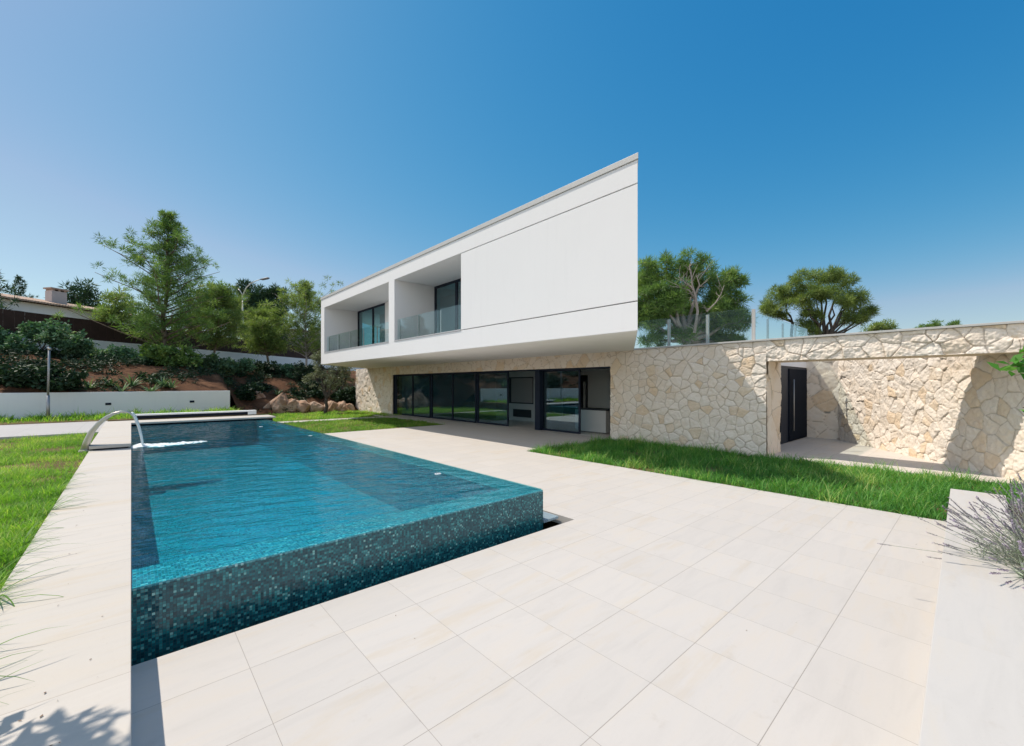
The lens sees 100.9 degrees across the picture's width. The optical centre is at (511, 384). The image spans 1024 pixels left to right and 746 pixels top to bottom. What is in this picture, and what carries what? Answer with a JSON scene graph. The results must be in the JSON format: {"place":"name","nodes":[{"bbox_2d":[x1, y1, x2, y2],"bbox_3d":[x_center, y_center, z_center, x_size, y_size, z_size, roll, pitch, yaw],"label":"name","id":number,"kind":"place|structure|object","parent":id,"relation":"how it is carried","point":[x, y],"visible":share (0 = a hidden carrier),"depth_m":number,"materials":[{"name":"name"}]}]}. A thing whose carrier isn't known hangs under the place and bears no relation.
{"place":"outdoors","nodes":[
{"label":"outdoors","id":0,"kind":"place"},
{"bbox_2d":[0,432,97,596],"bbox_3d":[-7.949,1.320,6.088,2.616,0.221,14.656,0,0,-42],"label":"lawn grass","id":1,"kind":"structure","parent":0,"point":[22,508],"depth_m":5.84,"materials":[{"name":"green plant"}]},
{"bbox_2d":[0,466,90,703],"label":"edge weeds","id":2,"kind":"object","parent":1,"relation":"on","point":[6,596],"visible":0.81,"depth_m":3.48,"materials":[{"name":"green plant"}]},
{"bbox_2d":[78,410,131,452],"bbox_3d":[-8.847,1.000,9.218,0.828,0.851,0.440,0,0,-42],"label":"water spout","id":3,"kind":"object","parent":1,"relation":"on","point":[88,438],"visible":0.8,"depth_m":8.98,"materials":[{"name":"metal"}]},
{"bbox_2d":[0,421,106,438],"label":"paved path","id":4,"kind":"structure","parent":0,"point":[23,430],"depth_m":12.99,"materials":[{"name":"beige concrete"}]},
{"bbox_2d":[0,404,258,424],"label":"wall foot lawn","id":5,"kind":"structure","parent":0,"point":[55,421],"depth_m":16.27,"materials":[{"name":"plant"}]},
{"bbox_2d":[46,347,50,419],"bbox_3d":[-17.707,-0.040,16.163,0.137,2.800,0.110,0,0,-42],"label":"shower post","id":6,"kind":"object","parent":5,"relation":"on","point":[48,388],"visible":0.89,"depth_m":16.14,"materials":[{"name":"metal"}]},
{"bbox_2d":[0,391,229,418],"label":"retaining wall","id":7,"kind":"structure","parent":5,"relation":"on","point":[34,404],"depth_m":18.30,"materials":[{"name":"white paint"}]},
{"bbox_2d":[136,410,255,418],"bbox_3d":[-13.427,1.350,18.147,4.230,0.360,0.300,0,0,-42],"label":"pool end ledge","id":8,"kind":"object","parent":5,"relation":"on","point":[189,414],"visible":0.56,"depth_m":17.98,"materials":[{"name":"beige stone"}]},
{"bbox_2d":[0,354,357,413],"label":"hillside","id":9,"kind":"structure","parent":0,"point":[214,382],"depth_m":23.17,"materials":[{"name":"brown soil"}]},
{"bbox_2d":[0,325,38,353],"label":"flowering shrub","id":10,"kind":"object","parent":9,"relation":"on","point":[11,340],"visible":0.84,"depth_m":21.47,"materials":[{"name":"green plant"}]},
{"bbox_2d":[0,363,57,389],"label":"bushy shrub","id":11,"kind":"object","parent":9,"relation":"on","point":[21,376],"visible":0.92,"depth_m":16.53,"materials":[{"name":"green plant"}]},
{"bbox_2d":[17,318,77,356],"bbox_3d":[-24.229,-2.304,22.085,3.496,2.337,1.496,0,0,14],"label":"flowering shrub","id":12,"kind":"object","parent":9,"relation":"on","point":[44,332],"visible":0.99,"depth_m":21.83,"materials":[{"name":"green plant"}]},
{"bbox_2d":[38,364,89,391],"bbox_3d":[-18.720,-0.196,17.512,2.718,1.283,1.508,0,0,27],"label":"bushy shrub","id":13,"kind":"object","parent":9,"relation":"on","point":[69,378],"visible":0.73,"depth_m":17.15,"materials":[{"name":"green plant"}]},
{"bbox_2d":[48,329,99,356],"bbox_3d":[-23.604,-2.076,22.938,2.142,1.944,1.518,0,0,-9],"label":"flowering shrub","id":14,"kind":"object","parent":9,"relation":"on","point":[82,345],"visible":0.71,"depth_m":22.73,"materials":[{"name":"green plant"}]},
{"bbox_2d":[71,378,100,387],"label":"agave","id":15,"kind":"object","parent":9,"relation":"on","point":[86,384],"visible":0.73,"depth_m":18.18,"materials":[{"name":"green plant"}]},
{"bbox_2d":[96,377,123,385],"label":"agave","id":16,"kind":"object","parent":9,"relation":"on","point":[110,382],"visible":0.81,"depth_m":18.98,"materials":[{"name":"green plant"}]},
{"bbox_2d":[83,343,137,360],"bbox_3d":[-22.879,-1.610,24.023,2.375,1.513,2.389,0,0,-18],"label":"flowering shrub","id":17,"kind":"object","parent":9,"relation":"on","point":[101,352],"visible":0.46,"depth_m":24.05,"materials":[{"name":"green plant"}]},
{"bbox_2d":[111,382,132,391],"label":"agave","id":18,"kind":"object","parent":9,"relation":"on","point":[123,389],"visible":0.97,"depth_m":18.92,"materials":[{"name":"green plant"}]},
{"bbox_2d":[113,372,147,385],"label":"agave","id":19,"kind":"object","parent":9,"relation":"on","point":[131,382],"visible":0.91,"depth_m":19.67,"materials":[{"name":"green plant"}]},
{"bbox_2d":[111,349,153,364],"bbox_3d":[-22.439,-1.466,24.850,2.581,1.269,1.888,0,0,34],"label":"flowering shrub","id":20,"kind":"object","parent":9,"relation":"on","point":[137,354],"visible":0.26,"depth_m":24.52,"materials":[{"name":"green plant"}]},
{"bbox_2d":[52,209,234,351],"bbox_3d":[-21.866,-6.085,26.270,7.427,10.145,7.206,0,0,-8],"label":"pine tree","id":21,"kind":"object","parent":9,"relation":"on","point":[166,247],"visible":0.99,"depth_m":25.97,"materials":[{"name":"green plant"}]},
{"bbox_2d":[140,383,161,390],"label":"agave","id":22,"kind":"object","parent":9,"relation":"on","point":[153,388],"visible":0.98,"depth_m":19.65,"materials":[{"name":"green plant"}]},
{"bbox_2d":[149,377,172,386],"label":"agave","id":23,"kind":"object","parent":9,"relation":"on","point":[162,383],"visible":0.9,"depth_m":20.60,"materials":[{"name":"green plant"}]},
{"bbox_2d":[157,379,180,387],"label":"agave","id":24,"kind":"object","parent":9,"relation":"on","point":[171,384],"visible":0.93,"depth_m":20.77,"materials":[{"name":"green plant"}]},
{"bbox_2d":[138,342,204,366],"bbox_3d":[-20.778,-1.641,25.558,3.983,1.940,2.734,0,0,2],"label":"bushy shrub","id":25,"kind":"object","parent":9,"relation":"on","point":[162,353],"visible":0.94,"depth_m":25.09,"materials":[{"name":"green plant"}]},
{"bbox_2d":[0,344,355,412],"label":"bank scrub","id":26,"kind":"object","parent":9,"relation":"on","point":[92,363],"visible":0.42,"depth_m":21.82,"materials":[{"name":"green plant"}]},
{"bbox_2d":[0,338,365,370],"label":"boundary wall","id":27,"kind":"structure","parent":9,"relation":"on","point":[232,355],"depth_m":35.92,"materials":[{"name":"white paint"}]},
{"bbox_2d":[0,309,320,358],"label":"slat fence","id":28,"kind":"object","parent":27,"relation":"on","point":[11,319],"visible":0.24,"depth_m":26.48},
{"bbox_2d":[177,281,252,352],"bbox_3d":[-21.070,-4.145,29.999,4.983,6.388,5.274,0,0,-42],"label":"pine tree","id":29,"kind":"object","parent":9,"relation":"on","point":[233,304],"visible":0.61,"depth_m":29.77,"materials":[{"name":"green plant"}]},
{"bbox_2d":[197,352,244,375],"bbox_3d":[-20.029,-1.203,28.869,2.948,1.964,2.147,0,0,-5],"label":"bushy shrub","id":30,"kind":"object","parent":9,"relation":"on","point":[213,361],"visible":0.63,"depth_m":28.42,"materials":[{"name":"green plant"}]},
{"bbox_2d":[225,357,257,376],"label":"flowering shrub","id":31,"kind":"object","parent":9,"relation":"on","point":[248,365],"visible":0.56,"depth_m":30.60,"materials":[{"name":"green plant"}]},
{"bbox_2d":[230,381,263,408],"bbox_3d":[-17.256,0.673,27.214,2.140,1.885,2.420,0,0,-42],"label":"bushy shrub","id":32,"kind":"object","parent":9,"relation":"on","point":[247,391],"visible":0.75,"depth_m":26.83,"materials":[{"name":"green plant"}]},
{"bbox_2d":[256,391,265,398],"bbox_3d":[-16.871,1.376,27.922,1.180,2.066,1.012,0,0,34],"label":"boulder","id":33,"kind":"object","parent":9,"relation":"on","point":[260,395],"visible":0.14,"depth_m":27.82,"materials":[{"name":"stone"}]},
{"bbox_2d":[232,306,290,362],"bbox_3d":[-20.661,-3.732,34.758,4.315,5.721,5.218,0,0,-42],"label":"pine tree","id":34,"kind":"object","parent":9,"relation":"on","point":[263,333],"visible":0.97,"depth_m":34.24,"materials":[{"name":"green plant"}]},
{"bbox_2d":[251,380,273,392],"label":"bushy shrub","id":35,"kind":"object","parent":9,"relation":"on","point":[267,388],"visible":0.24,"depth_m":29.27,"materials":[{"name":"green plant"}]},
{"bbox_2d":[254,360,280,374],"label":"flowering shrub","id":36,"kind":"object","parent":9,"relation":"on","point":[267,367],"visible":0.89,"depth_m":32.43,"materials":[{"name":"green plant"}]},
{"bbox_2d":[278,363,297,378],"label":"flowering shrub","id":37,"kind":"object","parent":9,"relation":"on","point":[286,367],"visible":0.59,"depth_m":33.68,"materials":[{"name":"green plant"}]},
{"bbox_2d":[284,386,305,396],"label":"bushy shrub","id":38,"kind":"object","parent":9,"relation":"on","point":[292,391],"visible":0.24,"depth_m":29.60,"materials":[{"name":"green plant"}]},
{"bbox_2d":[289,360,315,382],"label":"bushy shrub","id":39,"kind":"object","parent":9,"relation":"on","point":[301,371],"visible":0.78,"depth_m":32.92,"materials":[{"name":"green plant"}]},
{"bbox_2d":[271,276,342,366],"bbox_3d":[-17.177,-4.834,35.804,5.702,8.701,5.707,0,0,-26],"label":"pine tree","id":40,"kind":"object","parent":9,"relation":"on","point":[304,294],"visible":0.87,"depth_m":35.34,"materials":[{"name":"green plant"}]},
{"bbox_2d":[302,379,323,398],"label":"bushy shrub","id":41,"kind":"object","parent":9,"relation":"on","point":[316,391],"visible":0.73,"depth_m":30.41,"materials":[{"name":"green plant"}]},
{"bbox_2d":[269,388,286,394],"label":"agave","id":42,"kind":"object","parent":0,"point":[277,393],"visible":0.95,"depth_m":28.94,"materials":[{"name":"green plant"}]},
{"bbox_2d":[260,409,401,421],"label":"grass","id":43,"kind":"structure","parent":0,"point":[310,416],"depth_m":25.17,"materials":[{"name":"green plant"}]},
{"bbox_2d":[284,416,444,433],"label":"grass","id":44,"kind":"structure","parent":0,"point":[340,424],"depth_m":19.46,"materials":[{"name":"green plant"}]},
{"bbox_2d":[230,399,558,529],"bbox_3d":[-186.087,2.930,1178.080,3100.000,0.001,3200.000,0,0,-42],"label":"ground","id":45,"kind":"structure","parent":0,"point":[548,524],"depth_m":8.87,"materials":[{"name":"soil"}]},
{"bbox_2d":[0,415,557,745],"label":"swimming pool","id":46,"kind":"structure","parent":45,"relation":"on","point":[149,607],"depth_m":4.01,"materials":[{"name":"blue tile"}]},
{"bbox_2d":[131,419,536,566],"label":"pool water","id":47,"kind":"structure","parent":46,"relation":"in","point":[166,428],"depth_m":8.28,"materials":[{"name":"blue liquid"}]},
{"bbox_2d":[129,412,206,447],"bbox_3d":[-8.101,1.010,10.034,1.518,0.810,0.862,0,0,-42],"label":"water jet","id":48,"kind":"object","parent":47,"relation":"on","point":[142,443],"visible":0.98,"depth_m":9.62,"materials":[{"name":"white liquid"}]},
{"bbox_2d":[636,246,758,347],"bbox_3d":[10.607,-3.392,25.411,8.179,9.868,5.372,0,0,-24],"label":"umbrella pine","id":49,"kind":"object","parent":45,"relation":"on","point":[681,307],"visible":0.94,"depth_m":24.65,"materials":[{"name":"green plant"}]},
{"bbox_2d":[757,283,796,336],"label":"umbrella pine","id":50,"kind":"object","parent":45,"relation":"on","point":[767,307],"visible":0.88,"depth_m":30.77,"materials":[{"name":"green plant"}]},
{"bbox_2d":[775,264,881,335],"bbox_3d":[22.412,-3.737,30.131,6.777,9.874,4.048,0,0,-21],"label":"umbrella pine","id":51,"kind":"object","parent":45,"relation":"on","point":[846,299],"visible":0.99,"depth_m":29.73,"materials":[{"name":"green plant"}]},
{"bbox_2d":[0,0,1023,351],"label":"sky","id":52,"kind":"structure","parent":0,"point":[347,141],"materials":[{"name":"blue"}]},
{"bbox_2d":[131,414,945,745],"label":"terrace","id":53,"kind":"structure","parent":0,"point":[621,606],"depth_m":3.06,"materials":[{"name":"tile"}]},
{"bbox_2d":[918,489,1023,745],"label":"planter wall","id":54,"kind":"structure","parent":53,"relation":"on","point":[974,692],"depth_m":2.22,"materials":[{"name":"concrete"}]},
{"bbox_2d":[1008,503,1023,571],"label":"planting bed","id":55,"kind":"object","parent":53,"relation":"on","point":[1010,508],"depth_m":4.85,"materials":[{"name":"soil"}]},
{"bbox_2d":[877,478,1023,588],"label":"lavender","id":56,"kind":"object","parent":55,"relation":"on","point":[1016,556],"visible":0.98,"depth_m":3.27,"materials":[{"name":"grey plant"}]},
{"bbox_2d":[948,473,1023,551],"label":"lavender","id":57,"kind":"object","parent":55,"relation":"on","point":[1011,505],"visible":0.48,"depth_m":3.89,"materials":[{"name":"grey plant"}]},
{"bbox_2d":[987,346,1023,411],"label":"young tree","id":58,"kind":"object","parent":55,"relation":"on","point":[1016,364],"visible":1,"depth_m":3.58,"materials":[{"name":"green plant"}]},
{"bbox_2d":[259,411,1023,520],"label":"lawn beds","id":59,"kind":"object","parent":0,"point":[625,458],"visible":0.04,"depth_m":9.65,"materials":[{"name":"green plant"}]},
{"bbox_2d":[269,393,287,413],"bbox_3d":[-15.026,1.484,27.350,1.231,1.931,1.490,0,0,12],"label":"boulder","id":60,"kind":"object","parent":59,"relation":"on","point":[278,403],"visible":0.57,"depth_m":26.88,"materials":[{"name":"stone"}]},
{"bbox_2d":[287,398,298,410],"bbox_3d":[-14.464,1.561,27.791,1.343,1.382,0.966,0,0,-35],"label":"boulder","id":61,"kind":"object","parent":59,"relation":"on","point":[293,402],"visible":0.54,"depth_m":27.47,"materials":[{"name":"stone"}]},
{"bbox_2d":[296,400,309,412],"bbox_3d":[-13.987,1.600,28.121,1.082,1.147,1.327,0,0,-29],"label":"boulder","id":62,"kind":"object","parent":59,"relation":"on","point":[303,406],"visible":0.62,"depth_m":27.70,"materials":[{"name":"stone"}]},
{"bbox_2d":[309,401,324,412],"bbox_3d":[-13.286,1.667,28.650,0.898,1.103,1.047,0,0,43],"label":"boulder","id":63,"kind":"object","parent":59,"relation":"on","point":[315,406],"visible":0.59,"depth_m":28.35,"materials":[{"name":"stone"}]},
{"bbox_2d":[301,350,356,412],"bbox_3d":[-11.807,-0.094,27.438,3.580,4.530,1.962,0,0,-11],"label":"olive tree","id":64,"kind":"object","parent":59,"relation":"on","point":[328,384],"visible":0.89,"depth_m":27.22,"materials":[{"name":"green plant"}]},
{"bbox_2d":[324,400,338,411],"bbox_3d":[-12.474,1.690,29.210,0.995,1.208,1.070,0,0,42],"label":"boulder","id":65,"kind":"object","parent":59,"relation":"on","point":[332,405],"visible":0.46,"depth_m":28.89,"materials":[{"name":"stone"}]},
{"bbox_2d":[330,385,355,403],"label":"bushy shrub","id":66,"kind":"object","parent":59,"relation":"on","point":[346,396],"visible":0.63,"depth_m":30.58,"materials":[{"name":"green plant"}]},
{"bbox_2d":[336,401,349,411],"bbox_3d":[-11.945,1.649,29.565,1.145,1.050,1.121,0,0,-27],"label":"boulder","id":67,"kind":"object","parent":59,"relation":"on","point":[342,406],"visible":0.53,"depth_m":29.20,"materials":[{"name":"stone"}]},
{"bbox_2d":[346,403,354,410],"bbox_3d":[-11.478,1.720,29.777,0.902,0.835,0.641,0,0,21],"label":"boulder","id":68,"kind":"object","parent":59,"relation":"on","point":[351,407],"visible":0.47,"depth_m":29.63,"materials":[{"name":"stone"}]},
{"bbox_2d":[320,153,1023,481],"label":"house","id":69,"kind":"structure","parent":59,"relation":"on","point":[524,316],"depth_m":11.97,"materials":[{"name":"paint"}]},
{"bbox_2d":[358,303,384,345],"bbox_3d":[-7.569,-2.940,22.768,0.080,2.440,3.530,0,0,-42],"label":"balcony window","id":70,"kind":"structure","parent":69,"relation":"in","point":[383,304],"depth_m":22.58,"materials":[{"name":"black glass"}]},
{"bbox_2d":[394,374,430,417],"bbox_3d":[-5.873,0.626,24.733,0.050,2.392,4.220,0,0,-42],"label":"sliding door","id":71,"kind":"structure","parent":69,"relation":"in","point":[395,377],"depth_m":24.60,"materials":[{"name":"black metal"}]},
{"bbox_2d":[434,278,460,333],"bbox_3d":[-2.146,-2.940,16.745,0.080,2.440,3.360,0,0,-42],"label":"balcony window","id":72,"kind":"structure","parent":69,"relation":"in","point":[457,281],"depth_m":16.80,"materials":[{"name":"black glass"}]},
{"bbox_2d":[431,373,476,422],"bbox_3d":[-3.062,0.626,21.700,0.050,2.392,4.050,0,0,-42],"label":"sliding door","id":73,"kind":"structure","parent":69,"relation":"in","point":[475,421],"depth_m":21.62,"materials":[{"name":"black metal"}]},
{"bbox_2d":[477,372,508,425],"bbox_3d":[-0.909,0.626,19.399,0.050,2.392,2.250,0,0,-42],"label":"sliding door","id":74,"kind":"structure","parent":69,"relation":"in","point":[507,424],"depth_m":19.24,"materials":[{"name":"black metal"}]},
{"bbox_2d":[543,369,580,433],"bbox_3d":[1.812,0.626,16.467,0.050,2.392,2.150,0,0,-42],"label":"sliding door","id":75,"kind":"structure","parent":69,"relation":"in","point":[579,370],"depth_m":15.70,"materials":[{"name":"black glass"}]},
{"bbox_2d":[563,375,587,416],"bbox_3d":[3.549,0.655,23.818,0.050,2.350,1.750,0,0,-42],"label":"interior door","id":76,"kind":"structure","parent":69,"relation":"in","point":[570,383],"depth_m":23.92,"materials":[{"name":"clear glass"}]},
{"bbox_2d":[574,407,609,432],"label":"kitchen island","id":77,"kind":"structure","parent":69,"relation":"on","point":[595,419],"depth_m":16.13,"materials":[{"name":"white"}]},
{"bbox_2d":[780,366,806,444],"bbox_3d":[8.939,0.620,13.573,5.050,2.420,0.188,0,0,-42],"label":"front door","id":78,"kind":"structure","parent":69,"relation":"in","point":[793,419],"depth_m":13.66,"materials":[{"name":"black metal"}]},
{"bbox_2d":[528,432,1023,520],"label":"grass patch","id":79,"kind":"object","parent":59,"relation":"on","point":[807,475],"visible":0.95,"depth_m":8.31,"materials":[{"name":"green plant"}]},
{"bbox_2d":[765,437,1019,483],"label":"courtyard paving","id":80,"kind":"structure","parent":0,"point":[840,451],"depth_m":10.79,"materials":[{"name":"stone"}]},
{"bbox_3d":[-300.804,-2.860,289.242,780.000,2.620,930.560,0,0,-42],"label":"upper ground","id":81,"kind":"structure","parent":0,"visible":0},
{"bbox_2d":[0,270,21,309],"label":"dark conifer","id":82,"kind":"object","parent":81,"relation":"on","point":[7,288],"visible":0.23,"depth_m":27.34,"materials":[{"name":"green plant"}]},
{"bbox_2d":[2,275,37,297],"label":"norfolk pine","id":83,"kind":"object","parent":81,"relation":"on","point":[17,279],"visible":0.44,"depth_m":71.91,"materials":[{"name":"green plant"}]},
{"bbox_2d":[0,287,134,343],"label":"bungalow","id":84,"kind":"object","parent":81,"relation":"on","point":[54,301],"visible":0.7,"depth_m":32.50,"materials":[{"name":"tile"}]},
{"bbox_2d":[58,276,105,307],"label":"evergreen tree","id":85,"kind":"object","parent":81,"relation":"on","point":[84,296],"visible":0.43,"depth_m":41.44,"materials":[{"name":"green plant"}]},
{"bbox_2d":[88,283,153,324],"bbox_3d":[-31.283,-4.612,33.893,3.348,7.107,5.754,0,0,-86],"label":"broadleaf tree","id":86,"kind":"object","parent":81,"relation":"on","point":[116,307],"visible":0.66,"depth_m":33.45,"materials":[{"name":"green plant"}]},
{"bbox_2d":[191,280,246,332],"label":"broadleaf tree","id":87,"kind":"object","parent":81,"relation":"on","point":[219,298],"visible":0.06,"depth_m":43.89,"materials":[{"name":"green plant"}]},
{"bbox_2d":[238,277,269,338],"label":"street lamp","id":88,"kind":"object","parent":81,"relation":"on","point":[266,278],"visible":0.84,"depth_m":46.95,"materials":[{"name":"grey metal"}]},
{"bbox_2d":[236,299,283,335],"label":"pine tree","id":89,"kind":"object","parent":81,"relation":"on","point":[267,307],"visible":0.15,"depth_m":42.21,"materials":[{"name":"green plant"}]},
{"bbox_2d":[232,278,292,337],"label":"pine tree","id":90,"kind":"object","parent":81,"relation":"on","point":[259,292],"visible":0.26,"depth_m":53.03,"materials":[{"name":"green plant"}]},
{"bbox_2d":[275,329,320,356],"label":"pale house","id":91,"kind":"structure","parent":81,"relation":"on","point":[293,337],"depth_m":58.33,"materials":[{"name":"white paint"}]},
{"bbox_2d":[280,332,320,347],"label":"evergreen tree","id":92,"kind":"object","parent":81,"relation":"on","point":[296,342],"visible":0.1,"depth_m":57.27,"materials":[{"name":"green plant"}]},
{"bbox_2d":[860,318,901,331],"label":"pine tree","id":93,"kind":"object","parent":81,"relation":"on","point":[878,326],"visible":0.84,"depth_m":35.72,"materials":[{"name":"green plant"}]},
{"bbox_2d":[914,319,961,327],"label":"pine tree","id":94,"kind":"object","parent":81,"relation":"on","point":[936,323],"visible":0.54,"depth_m":49.81,"materials":[{"name":"green plant"}]}
]}

